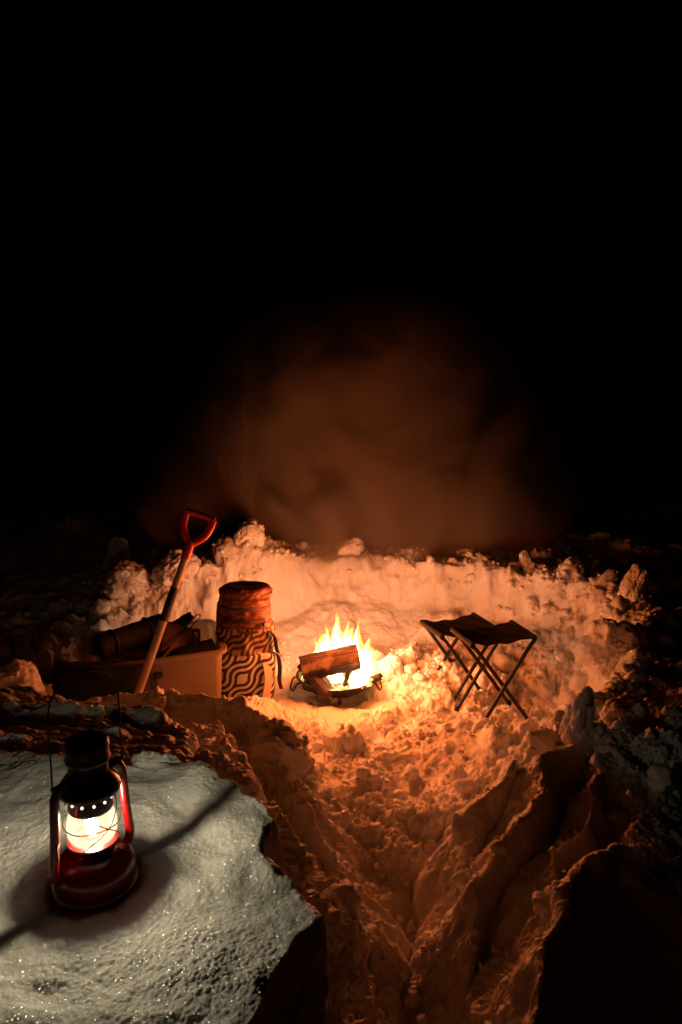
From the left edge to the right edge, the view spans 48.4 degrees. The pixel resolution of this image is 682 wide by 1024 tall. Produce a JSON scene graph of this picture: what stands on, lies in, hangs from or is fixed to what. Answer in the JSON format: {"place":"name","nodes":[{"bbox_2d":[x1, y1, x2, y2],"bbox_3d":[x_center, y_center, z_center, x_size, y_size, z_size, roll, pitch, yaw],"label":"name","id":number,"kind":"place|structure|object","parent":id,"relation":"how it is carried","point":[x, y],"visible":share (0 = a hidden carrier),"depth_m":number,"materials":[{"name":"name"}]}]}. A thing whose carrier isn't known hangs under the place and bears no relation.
{"place":"outdoors","nodes":[
{"label":"outdoors","id":0,"kind":"place"},
{"bbox_2d":[0,380,681,1023],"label":"snow ground","id":1,"kind":"structure","parent":0,"point":[214,916],"depth_m":2.91,"materials":[{"name":"white snow"}]},
{"bbox_2d":[0,659,44,691],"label":"snow chunk","id":2,"kind":"object","parent":1,"relation":"on","point":[15,671],"visible":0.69,"depth_m":2.91,"materials":[{"name":"white snow"}]},
{"bbox_2d":[47,669,138,912],"bbox_3d":[-0.389,0.415,1.171,0.134,0.359,0.134,-3,11,-15],"label":"hurricane lantern","id":3,"kind":"object","parent":1,"relation":"on","point":[93,867],"visible":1,"depth_m":1.15,"materials":[{"name":"red metal"}]},
{"bbox_2d":[52,659,152,701],"bbox_3d":[-1.030,0.813,3.266,0.418,0.335,0.232,4,2,-12],"label":"storage box","id":4,"kind":"object","parent":1,"relation":"on","point":[84,686],"visible":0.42,"depth_m":3.18,"materials":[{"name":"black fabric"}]},
{"bbox_2d":[102,536,131,568],"bbox_3d":[-1.455,0.271,4.930,0.186,0.242,0.130,-1,16,-23],"label":"snow chunk","id":5,"kind":"object","parent":1,"relation":"on","point":[118,550],"visible":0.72,"depth_m":4.88,"materials":[{"name":"white snow"}]},
{"bbox_2d":[103,560,150,598],"bbox_3d":[-1.197,0.397,4.261,0.269,0.206,0.203,1,16,-12],"label":"snow chunk","id":6,"kind":"object","parent":1,"relation":"on","point":[125,578],"visible":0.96,"depth_m":4.20,"materials":[{"name":"white snow"}]},
{"bbox_2d":[88,619,226,697],"bbox_3d":[-0.858,0.735,3.570,0.602,0.271,0.482,-5,12,-16],"label":"storage box","id":7,"kind":"object","parent":1,"relation":"on","point":[196,673],"visible":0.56,"depth_m":3.41,"materials":[{"name":"beige plastic"}]},
{"bbox_2d":[101,641,171,689],"bbox_3d":[-0.939,0.749,3.502,0.324,0.232,0.438,-3,11,-17],"label":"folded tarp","id":8,"kind":"object","parent":7,"relation":"in","point":[138,652],"visible":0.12,"depth_m":3.44,"materials":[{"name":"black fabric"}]},
{"bbox_2d":[92,614,160,656],"bbox_3d":[-0.973,0.571,3.525,0.373,0.120,0.120,-17,19,-40],"label":"rolled bag","id":9,"kind":"object","parent":8,"relation":"on","point":[116,640],"visible":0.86,"depth_m":3.46,"materials":[{"name":"black fabric"}]},
{"bbox_2d":[159,614,200,657],"bbox_3d":[-0.755,0.590,3.523,0.034,0.151,0.316,6,12,28],"label":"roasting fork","id":10,"kind":"object","parent":8,"relation":"on","point":[166,652],"visible":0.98,"depth_m":3.51,"materials":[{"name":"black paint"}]},
{"bbox_2d":[173,612,193,626],"bbox_3d":[-0.798,0.553,3.682,0.168,0.058,0.105,-37,0,-30],"label":"work glove","id":11,"kind":"object","parent":8,"relation":"on","point":[184,619],"visible":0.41,"depth_m":3.67,"materials":[{"name":"black fabric"}]},
{"bbox_2d":[191,628,200,642],"bbox_3d":[-0.695,0.610,3.622,0.048,0.100,0.048,7,16,-1],"label":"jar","id":12,"kind":"object","parent":7,"relation":"in","point":[196,632],"visible":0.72,"depth_m":3.60,"materials":[{"name":"brown"}]},
{"bbox_2d":[176,638,216,654],"bbox_3d":[-0.660,0.645,3.477,0.172,0.050,0.092,-13,29,-22],"label":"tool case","id":13,"kind":"object","parent":7,"relation":"in","point":[205,645],"visible":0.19,"depth_m":3.47,"materials":[{"name":"black"}]},
{"bbox_2d":[134,508,216,694],"bbox_3d":[-0.799,0.598,3.213,0.240,1.263,0.059,19,-6,-5],"label":"snow shovel","id":14,"kind":"object","parent":1,"relation":"in","point":[189,546],"visible":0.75,"depth_m":3.23,"materials":[{"name":"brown wood"}]},
{"bbox_2d":[151,549,201,586],"bbox_3d":[-0.918,0.310,4.290,0.233,0.211,0.264,15,14,36],"label":"snow chunk","id":15,"kind":"object","parent":1,"relation":"on","point":[164,571],"visible":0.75,"depth_m":4.22,"materials":[{"name":"white snow"}]},
{"bbox_2d":[215,581,282,698],"bbox_3d":[-0.438,0.616,3.603,0.330,0.558,0.252,0,10,-4],"label":"backpack","id":16,"kind":"object","parent":1,"relation":"on","point":[245,632],"visible":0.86,"depth_m":3.52,"materials":[{"name":"fabric"}]},
{"bbox_2d":[232,519,265,546],"bbox_3d":[-0.533,0.129,4.436,0.206,0.179,0.162,0,16,-18],"label":"snow chunk","id":17,"kind":"object","parent":1,"relation":"on","point":[252,529],"visible":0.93,"depth_m":4.38,"materials":[{"name":"white snow"}]},
{"bbox_2d":[211,391,297,529],"bbox_3d":[-0.657,-0.402,5.673,0.681,1.047,0.356,0,11,0],"label":"bare shrub","id":18,"kind":"object","parent":1,"relation":"on","point":[229,506],"visible":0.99,"depth_m":5.61,"materials":[{"name":"brown plant"}]},
{"bbox_2d":[290,665,381,704],"bbox_3d":[-0.035,0.858,3.693,0.414,0.139,0.388,-8,13,-37],"label":"fire bowl","id":19,"kind":"object","parent":1,"relation":"on","point":[340,694],"visible":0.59,"depth_m":3.57,"materials":[{"name":"metal"}]},
{"bbox_2d":[302,681,311,691],"bbox_3d":[-0.116,0.837,3.611,0.153,0.053,0.037,11,-24,29],"label":"firewood","id":20,"kind":"object","parent":19,"relation":"in","point":[308,683],"visible":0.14,"depth_m":3.63,"materials":[{"name":"brown wood"}]},
{"bbox_2d":[297,664,334,699],"bbox_3d":[-0.106,0.788,3.584,0.215,0.064,0.113,46,9,31],"label":"firewood","id":21,"kind":"object","parent":19,"relation":"in","point":[321,686],"visible":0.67,"depth_m":3.53,"materials":[{"name":"brown wood"}]},
{"bbox_2d":[298,643,360,681],"bbox_3d":[-0.054,0.700,3.600,0.289,0.090,0.143,-12,29,-4],"label":"firewood","id":22,"kind":"object","parent":21,"relation":"on","point":[330,662],"visible":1,"depth_m":3.55,"materials":[{"name":"brown wood"}]},
{"bbox_2d":[301,673,360,689],"bbox_3d":[-0.019,0.830,3.688,0.358,0.106,0.328,0,11,0],"label":"ember bed","id":23,"kind":"object","parent":19,"relation":"in","point":[334,680],"visible":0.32,"depth_m":3.73,"materials":[{"name":"brown"}]},
{"bbox_2d":[343,672,351,696],"bbox_3d":[0.035,0.777,3.622,0.038,0.032,0.226,9,50,1],"label":"firewood","id":24,"kind":"object","parent":23,"relation":"on","point":[347,678],"visible":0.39,"depth_m":3.60,"materials":[{"name":"brown wood"}]},
{"bbox_2d":[352,664,373,678],"bbox_3d":[0.073,0.743,3.649,0.173,0.063,0.053,34,35,1],"label":"firewood","id":25,"kind":"object","parent":23,"relation":"on","point":[363,672],"visible":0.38,"depth_m":3.62,"materials":[{"name":"brown wood"}]},
{"bbox_2d":[359,652,366,665],"bbox_3d":[-0.015,0.749,3.752,0.282,0.058,0.064,-14,49,7],"label":"firewood","id":26,"kind":"object","parent":23,"relation":"on","point":[362,656],"visible":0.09,"depth_m":3.72,"materials":[{"name":"brown wood"}]},
{"bbox_2d":[355,673,382,684],"bbox_3d":[0.133,0.796,3.605,0.147,0.032,0.034,-24,23,24],"label":"firewood","id":27,"kind":"object","parent":19,"relation":"in","point":[374,678],"visible":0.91,"depth_m":3.59,"materials":[{"name":"brown wood"}]},
{"bbox_2d":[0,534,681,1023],"bbox_3d":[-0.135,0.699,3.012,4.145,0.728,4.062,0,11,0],"label":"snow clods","id":28,"kind":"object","parent":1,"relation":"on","point":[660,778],"visible":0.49,"depth_m":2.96,"materials":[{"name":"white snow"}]},
{"bbox_2d":[335,538,364,555],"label":"snow chunk","id":29,"kind":"object","parent":1,"relation":"on","point":[352,546],"visible":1,"depth_m":4.59,"materials":[{"name":"white snow"}]},
{"bbox_2d":[375,653,403,683],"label":"snow chunk","id":30,"kind":"object","parent":1,"relation":"on","point":[390,667],"visible":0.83,"depth_m":3.78,"materials":[{"name":"white snow"}]},
{"bbox_2d":[395,640,421,665],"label":"snow chunk","id":31,"kind":"object","parent":1,"relation":"on","point":[410,652],"visible":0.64,"depth_m":3.88,"materials":[{"name":"white snow"}]},
{"bbox_2d":[419,612,493,700],"bbox_3d":[0.568,0.734,3.694,0.311,0.411,0.253,-5,13,-19],"label":"folding stool","id":32,"kind":"object","parent":1,"relation":"on","point":[440,629],"visible":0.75,"depth_m":3.66,"materials":[{"name":"black fabric"}]},
{"bbox_2d":[450,620,537,719],"bbox_3d":[0.673,0.720,3.356,0.311,0.411,0.253,-5,10,-13],"label":"folding stool","id":33,"kind":"object","parent":1,"relation":"on","point":[510,631],"visible":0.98,"depth_m":3.31,"materials":[{"name":"black fabric"}]},
{"bbox_2d":[519,550,532,568],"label":"snow chunk","id":34,"kind":"object","parent":1,"relation":"on","point":[525,559],"visible":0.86,"depth_m":4.41,"materials":[{"name":"white snow"}]},
{"bbox_2d":[558,686,595,745],"bbox_3d":[0.703,0.602,2.226,0.109,0.208,0.096,0,16,-18],"label":"snow chunk","id":35,"kind":"object","parent":1,"relation":"on","point":[578,719],"visible":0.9,"depth_m":2.19,"materials":[{"name":"white snow"}]},
{"bbox_2d":[573,617,648,680],"bbox_3d":[1.163,0.588,3.266,0.236,0.269,0.275,-2,16,-29],"label":"snow chunk","id":36,"kind":"object","parent":1,"relation":"on","point":[602,644],"visible":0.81,"depth_m":3.21,"materials":[{"name":"white snow"}]},
{"bbox_2d":[598,694,649,729],"bbox_3d":[0.895,0.646,2.382,0.191,0.137,0.119,1,16,-12],"label":"snow chunk","id":37,"kind":"object","parent":1,"relation":"on","point":[634,711],"visible":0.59,"depth_m":2.34,"materials":[{"name":"white snow"}]},
{"bbox_2d":[617,563,647,602],"bbox_3d":[1.419,0.351,3.664,0.118,0.200,0.127,-1,20,-46],"label":"snow chunk","id":38,"kind":"object","parent":1,"relation":"on","point":[633,583],"visible":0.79,"depth_m":3.63,"materials":[{"name":"white snow"}]},
{"bbox_2d":[0,0,681,381],"label":"sky","id":39,"kind":"structure","parent":0,"point":[191,190],"materials":[{"name":"black"}]},
{"bbox_3d":[-0.681,0.805,3.528,0.208,0.137,0.171,3,21,-18],"label":"paper bag","id":40,"kind":"object","parent":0,"visible":0},
{"bbox_2d":[157,621,193,655],"bbox_3d":[-0.777,0.626,3.553,0.156,0.209,0.070,22,-35,-20],"label":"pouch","id":41,"kind":"object","parent":40,"relation":"on","point":[172,631],"visible":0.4,"depth_m":3.55,"materials":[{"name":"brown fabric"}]}
]}

